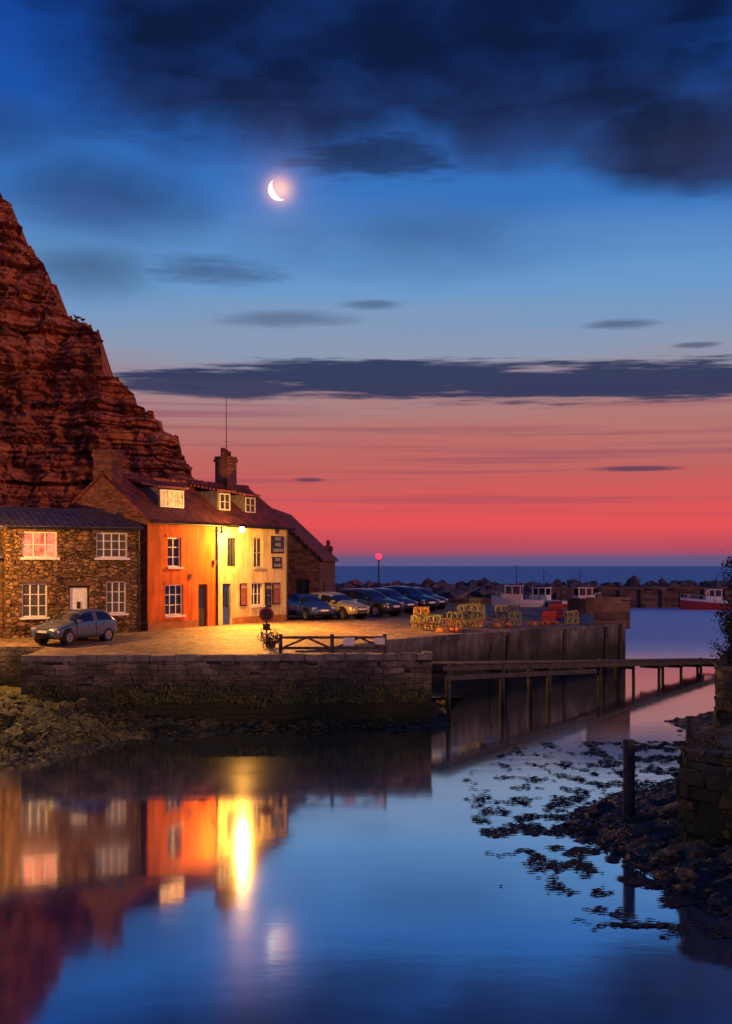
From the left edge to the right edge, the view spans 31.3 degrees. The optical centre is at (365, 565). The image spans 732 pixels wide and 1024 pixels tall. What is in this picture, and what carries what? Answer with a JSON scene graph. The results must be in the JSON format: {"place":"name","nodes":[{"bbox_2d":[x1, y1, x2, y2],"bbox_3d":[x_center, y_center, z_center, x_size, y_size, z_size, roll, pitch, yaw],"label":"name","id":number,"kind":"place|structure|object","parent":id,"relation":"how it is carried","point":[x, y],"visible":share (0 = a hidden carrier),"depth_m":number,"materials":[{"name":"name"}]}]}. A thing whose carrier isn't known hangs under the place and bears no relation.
{"place":"outdoors","nodes":[
{"label":"outdoors","id":0,"kind":"place"},
{"bbox_2d":[0,193,202,507],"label":"cliff","id":1,"kind":"structure","parent":0,"point":[68,404],"depth_m":107.02,"materials":[{"name":"stone"}]},
{"bbox_2d":[0,685,449,759],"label":"weedy foreshore","id":2,"kind":"structure","parent":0,"point":[43,716],"depth_m":48.04,"materials":[{"name":"green plant"}]},
{"bbox_2d":[0,672,426,756],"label":"bladder wrack","id":3,"kind":"object","parent":2,"relation":"on","point":[402,696],"visible":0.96,"depth_m":49.97,"materials":[{"name":"plant"}]},
{"bbox_2d":[0,693,427,751],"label":"foreshore rocks","id":4,"kind":"object","parent":2,"relation":"on","point":[7,713],"visible":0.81,"depth_m":47.92,"materials":[{"name":"brown stone"}]},
{"bbox_2d":[268,181,282,200],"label":"moon","id":5,"kind":"object","parent":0,"point":[273,195],"visible":1,"depth_m":3000.00,"materials":[{"name":"beige"}]},
{"bbox_2d":[0,603,590,656],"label":"quay ground","id":6,"kind":"structure","parent":0,"point":[233,639],"depth_m":59.74,"materials":[{"name":"beige stone"}]},
{"bbox_2d":[0,507,143,638],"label":"stone cottage","id":7,"kind":"structure","parent":6,"relation":"on","point":[54,562],"depth_m":57.83,"materials":[{"name":"stone"}]},
{"bbox_2d":[20,583,49,619],"bbox_3d":[-14.462,1.555,57.026,1.270,1.570,0.250,0,0,-29],"label":"window","id":8,"kind":"structure","parent":7,"relation":"in","point":[34,595],"depth_m":57.10,"materials":[{"name":"white paint"}]},
{"bbox_2d":[20,532,59,559],"bbox_3d":[-14.269,-0.870,57.132,1.710,1.220,0.250,0,0,-29],"label":"window","id":9,"kind":"structure","parent":7,"relation":"in","point":[35,545],"depth_m":57.22,"materials":[{"name":"white paint"}]},
{"bbox_2d":[69,586,88,609],"bbox_3d":[-12.704,2.160,57.918,1.150,2.520,0.420,0,0,-29],"label":"front door","id":10,"kind":"structure","parent":7,"relation":"in","point":[80,594],"depth_m":58.07,"materials":[{"name":"white paint"}]},
{"bbox_2d":[95,532,129,559],"bbox_3d":[-11.412,-0.870,58.703,1.610,1.220,0.250,0,0,-29],"label":"window","id":11,"kind":"structure","parent":7,"relation":"in","point":[109,546],"depth_m":58.77,"materials":[{"name":"white paint"}]},
{"bbox_2d":[106,581,128,615],"bbox_3d":[-11.242,1.470,58.796,1.100,1.540,0.250,0,0,-29],"label":"window","id":12,"kind":"structure","parent":7,"relation":"in","point":[115,590],"depth_m":58.89,"materials":[{"name":"white paint"}]},
{"bbox_2d":[31,608,116,644],"bbox_3d":[-12.278,2.547,54.986,1.938,1.450,3.833,0,0,30],"label":"parked car","id":13,"kind":"object","parent":6,"relation":"on","point":[68,627],"visible":0.99,"depth_m":54.36,"materials":[{"name":"paint"}]},
{"bbox_2d":[71,478,147,630],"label":"gable wall","id":14,"kind":"structure","parent":6,"relation":"on","point":[101,493],"depth_m":60.20,"materials":[{"name":"brown brick"}]},
{"bbox_2d":[115,510,123,516],"bbox_3d":[-11.381,-2.300,60.356,0.500,0.500,0.047,0,0,29],"label":"gable window","id":15,"kind":"structure","parent":14,"relation":"in","point":[119,513],"depth_m":60.32,"materials":[{"name":"grey glass"}]},
{"bbox_2d":[66,475,293,527],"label":"roof","id":16,"kind":"structure","parent":14,"relation":"on","point":[198,508],"depth_m":63.98,"materials":[{"name":"brown tile"}]},
{"bbox_2d":[91,442,124,482],"bbox_3d":[-12.110,-4.566,61.307,1.220,2.432,0.920,0,0,29],"label":"chimney","id":17,"kind":"object","parent":16,"relation":"on","point":[108,461],"visible":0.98,"depth_m":61.00,"materials":[{"name":"brick"}]},
{"bbox_2d":[127,479,188,505],"bbox_3d":[-10.163,-3.245,62.787,2.400,1.950,2.300,0,0,29],"label":"dormer","id":18,"kind":"object","parent":16,"relation":"on","point":[152,493],"visible":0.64,"depth_m":61.73,"materials":[{"name":"brown paint"}]},
{"bbox_2d":[159,489,183,507],"bbox_3d":[-9.259,-3.185,62.283,0.050,0.830,1.820,0,0,29],"label":"dormer window","id":19,"kind":"structure","parent":18,"relation":"in","point":[172,498],"depth_m":62.28,"materials":[{"name":"white glass"}]},
{"bbox_2d":[98,472,248,487],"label":"ridge tiles","id":20,"kind":"object","parent":16,"relation":"on","point":[173,480],"visible":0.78,"depth_m":65.49,"materials":[{"name":"orange tile"}]},
{"bbox_2d":[187,483,234,510],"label":"dormer","id":21,"kind":"object","parent":16,"relation":"on","point":[211,497],"visible":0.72,"depth_m":65.83,"materials":[{"name":"brown paint"}]},
{"bbox_2d":[219,493,229,510],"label":"dormer window","id":22,"kind":"structure","parent":21,"relation":"in","point":[224,501],"depth_m":66.05,"materials":[{"name":"white wood"}]},
{"bbox_2d":[213,448,237,489],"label":"chimney","id":23,"kind":"object","parent":16,"relation":"on","point":[225,461],"visible":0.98,"depth_m":69.31,"materials":[{"name":"brick"}]},
{"bbox_2d":[225,397,226,449],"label":"aerial mast","id":24,"kind":"object","parent":23,"relation":"on","point":[226,423],"visible":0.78,"depth_m":70.00,"materials":[{"name":"black metal"}]},
{"bbox_2d":[224,488,259,510],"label":"dormer","id":25,"kind":"object","parent":16,"relation":"on","point":[238,501],"visible":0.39,"depth_m":67.75,"materials":[{"name":"brown paint"}]},
{"bbox_2d":[245,497,255,512],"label":"dormer window","id":26,"kind":"structure","parent":25,"relation":"in","point":[250,504],"depth_m":68.06,"materials":[{"name":"white wood"}]},
{"bbox_2d":[148,521,215,625],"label":"orange wall","id":27,"kind":"structure","parent":6,"relation":"on","point":[197,550],"depth_m":62.09,"materials":[{"name":"orange paint"}]},
{"bbox_2d":[164,584,185,617],"bbox_3d":[-9.021,1.655,61.355,0.250,1.530,1.550,0,0,29],"label":"window","id":28,"kind":"structure","parent":27,"relation":"attached to","point":[173,600],"depth_m":61.50,"materials":[{"name":"white paint"}]},
{"bbox_2d":[167,537,183,568],"bbox_3d":[-9.011,-0.585,61.372,0.250,1.470,1.210,0,0,29],"label":"window","id":29,"kind":"structure","parent":27,"relation":"attached to","point":[173,553],"depth_m":61.50,"materials":[{"name":"white paint"}]},
{"bbox_2d":[198,584,205,626],"bbox_3d":[-7.864,2.075,63.297,0.420,2.350,0.950,0,0,29],"label":"dark door","id":30,"kind":"structure","parent":27,"relation":"attached to","point":[202,604],"depth_m":63.48,"materials":[{"name":"brown wood"}]},
{"bbox_2d":[218,527,286,624],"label":"cream wall","id":31,"kind":"structure","parent":6,"relation":"on","point":[242,571],"depth_m":66.64,"materials":[{"name":"beige paint"}]},
{"bbox_2d":[148,534,286,630],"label":"lintels and plinth","id":32,"kind":"object","parent":31,"relation":"attached to","point":[152,626],"visible":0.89,"depth_m":62.46,"materials":[{"name":"beige stone"}]},
{"bbox_2d":[151,521,295,625],"bbox_3d":[-6.880,0.470,64.689,0.395,4.960,12.100,0,0,29],"label":"gutter and downpipes","id":33,"kind":"object","parent":31,"relation":"attached to","point":[212,525],"visible":1,"depth_m":64.20,"materials":[{"name":"black metal"}]},
{"bbox_2d":[223,584,228,624],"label":"blue door","id":34,"kind":"structure","parent":31,"relation":"attached to","point":[225,604],"depth_m":65.19,"materials":[{"name":"paint"}]},
{"bbox_2d":[227,538,234,566],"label":"window","id":35,"kind":"structure","parent":31,"relation":"attached to","point":[230,552],"depth_m":65.54,"materials":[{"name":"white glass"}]},
{"bbox_2d":[220,524,244,533],"bbox_3d":[-6.565,-1.845,64.285,1.405,0.550,0.300,0,0,29],"label":"lamp bracket","id":36,"kind":"object","parent":31,"relation":"attached to","point":[241,525],"visible":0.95,"depth_m":64.35,"materials":[{"name":"black metal"}]},
{"bbox_2d":[189,529,278,578],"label":"vents","id":37,"kind":"object","parent":31,"relation":"attached to","point":[214,562],"visible":0.91,"depth_m":63.96,"materials":[{"name":"metal"}]},
{"bbox_2d":[240,583,246,605],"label":"menu board","id":38,"kind":"object","parent":31,"relation":"attached to","point":[243,598],"visible":1,"depth_m":66.21,"materials":[{"name":"red wood"}]},
{"bbox_2d":[251,583,265,606],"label":"window","id":39,"kind":"structure","parent":31,"relation":"attached to","point":[256,594],"depth_m":67.60,"materials":[{"name":"white paint"}]},
{"bbox_2d":[253,537,265,568],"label":"window","id":40,"kind":"structure","parent":31,"relation":"attached to","point":[257,552],"depth_m":67.68,"materials":[{"name":"white paint"}]},
{"bbox_2d":[265,583,271,607],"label":"ale board","id":41,"kind":"object","parent":31,"relation":"attached to","point":[268,591],"visible":0.82,"depth_m":68.22,"materials":[{"name":"wood"}]},
{"bbox_2d":[272,583,279,604],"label":"specials board","id":42,"kind":"object","parent":31,"relation":"attached to","point":[275,598],"visible":1,"depth_m":68.80,"materials":[{"name":"red wood"}]},
{"bbox_2d":[272,557,281,567],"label":"ale sign","id":43,"kind":"object","parent":31,"relation":"attached to","point":[276,563],"visible":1,"depth_m":68.90,"materials":[{"name":"black wood"}]},
{"bbox_2d":[271,536,283,552],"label":"name sign","id":44,"kind":"object","parent":31,"relation":"attached to","point":[274,542],"visible":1,"depth_m":68.97,"materials":[{"name":"black metal"}]},
{"bbox_2d":[259,606,273,646],"bbox_3d":[-4.200,2.619,55.178,0.620,1.850,0.120,0,0,0],"label":"traffic sign","id":45,"kind":"object","parent":6,"relation":"on","point":[266,614],"visible":0.94,"depth_m":55.12,"materials":[{"name":"red metal"}]},
{"bbox_2d":[257,627,284,647],"bbox_3d":[-4.093,3.080,55.005,1.302,1.038,0.991,0,0,40],"label":"weed tuft","id":46,"kind":"object","parent":6,"relation":"on","point":[270,642],"visible":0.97,"depth_m":54.81,"materials":[{"name":"green plant"}]},
{"bbox_2d":[272,508,337,615],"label":"stone outbuilding","id":47,"kind":"structure","parent":6,"relation":"on","point":[312,559],"depth_m":76.08,"materials":[{"name":"brown stone"}]},
{"bbox_2d":[296,579,308,593],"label":"window","id":48,"kind":"structure","parent":47,"relation":"in","point":[302,585],"depth_m":76.17,"materials":[{"name":"black glass"}]},
{"bbox_2d":[288,593,334,619],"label":"parked car","id":49,"kind":"object","parent":6,"relation":"on","point":[305,606],"visible":0.81,"depth_m":70.85,"materials":[{"name":"paint"}]},
{"bbox_2d":[279,634,386,653],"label":"timber gate","id":50,"kind":"structure","parent":6,"relation":"on","point":[348,640],"depth_m":51.94,"materials":[{"name":"brown wood"}]},
{"bbox_2d":[310,592,369,619],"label":"parked car","id":51,"kind":"object","parent":6,"relation":"on","point":[345,606],"visible":0.53,"depth_m":71.55,"materials":[{"name":"paint"}]},
{"bbox_2d":[336,588,403,616],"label":"parked car","id":52,"kind":"object","parent":6,"relation":"on","point":[379,603],"visible":0.59,"depth_m":75.46,"materials":[{"name":"paint"}]},
{"bbox_2d":[367,588,417,613],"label":"parked car","id":53,"kind":"object","parent":6,"relation":"on","point":[410,605],"visible":0.27,"depth_m":79.62,"materials":[{"name":"paint"}]},
{"bbox_2d":[381,586,438,611],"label":"parked car","id":54,"kind":"object","parent":6,"relation":"on","point":[424,600],"visible":0.51,"depth_m":82.93,"materials":[{"name":"paint"}]},
{"bbox_2d":[411,607,442,629],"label":"lobster pot stack","id":55,"kind":"object","parent":6,"relation":"on","point":[419,615],"visible":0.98,"depth_m":66.94,"materials":[{"name":"orange plastic"}]},
{"bbox_2d":[414,587,447,609],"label":"parked car","id":56,"kind":"object","parent":6,"relation":"on","point":[443,602],"visible":0.23,"depth_m":87.29,"materials":[{"name":"paint"}]},
{"bbox_2d":[443,611,462,626],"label":"lobster pot stack","id":57,"kind":"object","parent":6,"relation":"on","point":[450,621],"visible":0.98,"depth_m":69.93,"materials":[{"name":"yellow plastic"}]},
{"bbox_2d":[455,613,481,627],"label":"lobster pot stack","id":58,"kind":"object","parent":6,"relation":"on","point":[470,620],"visible":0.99,"depth_m":69.86,"materials":[{"name":"yellow plastic"}]},
{"bbox_2d":[456,597,485,625],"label":"lobster pot stack","id":59,"kind":"object","parent":6,"relation":"on","point":[472,604],"visible":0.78,"depth_m":71.06,"materials":[{"name":"yellow plastic"}]},
{"bbox_2d":[446,598,524,602],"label":"back parapet","id":60,"kind":"structure","parent":6,"relation":"on","point":[462,600],"depth_m":102.39,"materials":[{"name":"stone"}]},
{"bbox_2d":[483,606,496,615],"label":"fish crate stack","id":61,"kind":"object","parent":6,"relation":"on","point":[490,610],"visible":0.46,"depth_m":78.75,"materials":[{"name":"blue plastic"}]},
{"bbox_2d":[436,620,558,631],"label":"rope coils and buoys","id":62,"kind":"object","parent":6,"relation":"on","point":[507,624],"visible":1,"depth_m":71.46},
{"bbox_2d":[494,605,521,625],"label":"lobster pot stack","id":63,"kind":"object","parent":6,"relation":"on","point":[507,613],"visible":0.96,"depth_m":72.34,"materials":[{"name":"yellow plastic"}]},
{"bbox_2d":[491,564,544,606],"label":"fishing boat","id":64,"kind":"object","parent":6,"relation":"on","point":[513,595],"visible":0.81,"depth_m":93.50,"materials":[{"name":"white paint"}]},
{"bbox_2d":[525,571,566,605],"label":"fishing boat","id":65,"kind":"object","parent":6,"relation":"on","point":[545,593],"visible":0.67,"depth_m":95.70,"materials":[{"name":"white paint"}]},
{"bbox_2d":[541,611,556,620],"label":"fish crate stack","id":66,"kind":"object","parent":6,"relation":"on","point":[548,616],"visible":0.91,"depth_m":77.75,"materials":[{"name":"red plastic"}]},
{"bbox_2d":[548,604,562,617],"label":"fish crate stack","id":67,"kind":"object","parent":6,"relation":"on","point":[556,607],"visible":0.7,"depth_m":80.25,"materials":[{"name":"red plastic"}]},
{"bbox_2d":[564,610,579,623],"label":"lobster pot stack","id":68,"kind":"object","parent":6,"relation":"on","point":[573,617],"visible":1,"depth_m":76.29,"materials":[{"name":"yellow wicker"}]},
{"bbox_2d":[554,570,600,607],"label":"fishing boat","id":69,"kind":"object","parent":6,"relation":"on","point":[580,592],"visible":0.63,"depth_m":92.62,"materials":[{"name":"white paint"}]},
{"bbox_2d":[579,614,594,623],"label":"fish crate stack","id":70,"kind":"object","parent":6,"relation":"on","point":[586,618],"visible":0.92,"depth_m":76.75,"materials":[{"name":"blue plastic"}]},
{"bbox_2d":[567,597,630,628],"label":"pier parapet","id":71,"kind":"structure","parent":6,"relation":"on","point":[610,610],"depth_m":77.94,"materials":[{"name":"stone"}]},
{"bbox_2d":[0,627,625,723],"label":"quay wall","id":72,"kind":"structure","parent":0,"point":[581,645],"depth_m":50.46,"materials":[{"name":"stone"}]},
{"bbox_2d":[21,623,625,661],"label":"coping stones","id":73,"kind":"object","parent":72,"relation":"on","point":[423,655],"visible":0.78,"depth_m":50.48,"materials":[{"name":"stone"}]},
{"bbox_2d":[490,624,621,686],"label":"fender timbers","id":74,"kind":"object","parent":72,"relation":"attached to","point":[565,649],"visible":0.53,"depth_m":72.30,"materials":[{"name":"brown wood"}]},
{"bbox_2d":[0,608,731,1023],"bbox_3d":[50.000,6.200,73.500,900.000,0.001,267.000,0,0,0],"label":"harbour water","id":75,"kind":"structure","parent":0,"point":[304,876],"depth_m":25.88,"materials":[{"name":"blue liquid"}]},
{"bbox_2d":[432,692,457,697],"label":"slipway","id":76,"kind":"structure","parent":75,"relation":"in","point":[437,695],"depth_m":58.97,"materials":[{"name":"grey concrete"}]},
{"bbox_2d":[432,658,718,718],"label":"timber jetty","id":77,"kind":"object","parent":75,"relation":"in","point":[496,669],"visible":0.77,"depth_m":59.90,"materials":[{"name":"brown wood"}]},
{"bbox_2d":[452,741,731,940],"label":"floating seaweed","id":78,"kind":"object","parent":75,"relation":"on","point":[668,902],"visible":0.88,"depth_m":30.12,"materials":[{"name":"brown plant"}]},
{"bbox_2d":[623,739,634,815],"bbox_3d":[6.178,5.437,30.696,0.296,2.725,0.289,0,0,0],"label":"mooring post","id":79,"kind":"object","parent":75,"relation":"in","point":[628,776],"visible":0.73,"depth_m":30.58,"materials":[{"name":"brown wood"}]},
{"bbox_2d":[551,587,731,607],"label":"harbour wall","id":80,"kind":"structure","parent":75,"relation":"in","point":[655,597],"depth_m":192.50,"materials":[{"name":"stone"}]},
{"bbox_2d":[686,716,694,739],"bbox_3d":[9.927,5.707,40.000,0.297,2.186,0.297,0,0,0],"label":"mooring post","id":81,"kind":"object","parent":75,"relation":"in","point":[690,726],"visible":0.3,"depth_m":39.88,"materials":[{"name":"brown wood"}]},
{"bbox_2d":[680,572,731,609],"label":"fishing boat","id":82,"kind":"object","parent":75,"relation":"on","point":[711,596],"visible":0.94,"depth_m":183.25,"materials":[{"name":"red paint"}]},
{"bbox_2d":[0,0,731,565],"label":"sky","id":83,"kind":"structure","parent":0,"point":[482,315],"materials":[{"name":"blue"}]},
{"bbox_2d":[335,566,731,586],"bbox_3d":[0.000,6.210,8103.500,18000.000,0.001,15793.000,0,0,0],"label":"open sea","id":84,"kind":"structure","parent":0,"point":[453,575],"depth_m":1021.03,"materials":[{"name":"liquid"}]},
{"bbox_2d":[335,575,731,597],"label":"breakwater rocks","id":85,"kind":"object","parent":84,"relation":"in","point":[483,587],"visible":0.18,"depth_m":198.54,"materials":[{"name":"grey stone"}]},
{"bbox_2d":[376,553,381,582],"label":"red beacon","id":86,"kind":"object","parent":85,"relation":"on","point":[378,556],"visible":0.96,"depth_m":199.87,"materials":[{"name":"red glass"}]},
{"bbox_2d":[544,711,731,917],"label":"muddy bank","id":87,"kind":"structure","parent":0,"point":[704,723],"depth_m":28.70,"materials":[{"name":"brown soil"}]},
{"bbox_2d":[552,755,731,912],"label":"bank rocks","id":88,"kind":"object","parent":87,"relation":"on","point":[690,848],"visible":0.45,"depth_m":27.63,"materials":[{"name":"grey stone"}]},
{"bbox_2d":[554,774,731,911],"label":"bank seaweed","id":89,"kind":"object","parent":87,"relation":"on","point":[668,868],"visible":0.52,"depth_m":28.16,"materials":[{"name":"brown plant"}]},
{"bbox_2d":[675,724,731,844],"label":"bank stone wall","id":90,"kind":"structure","parent":87,"relation":"on","point":[704,790],"depth_m":27.87,"materials":[{"name":"grey stone"}]},
{"bbox_2d":[713,647,731,728],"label":"bank stone wall","id":91,"kind":"structure","parent":87,"relation":"on","point":[722,714],"depth_m":40.08,"materials":[{"name":"brown stone"}]},
{"bbox_2d":[709,629,731,666],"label":"shrub","id":92,"kind":"object","parent":91,"relation":"on","point":[729,662],"visible":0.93,"depth_m":40.33,"materials":[{"name":"green plant"}]},
{"bbox_2d":[711,600,731,660],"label":"shrub","id":93,"kind":"object","parent":91,"relation":"on","point":[728,616],"visible":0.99,"depth_m":40.44,"materials":[{"name":"green plant"}]},
{"bbox_2d":[719,551,731,606],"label":"shrub","id":94,"kind":"object","parent":91,"relation":"on","point":[728,566],"visible":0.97,"depth_m":41.18,"materials":[{"name":"green plant"}]}
]}

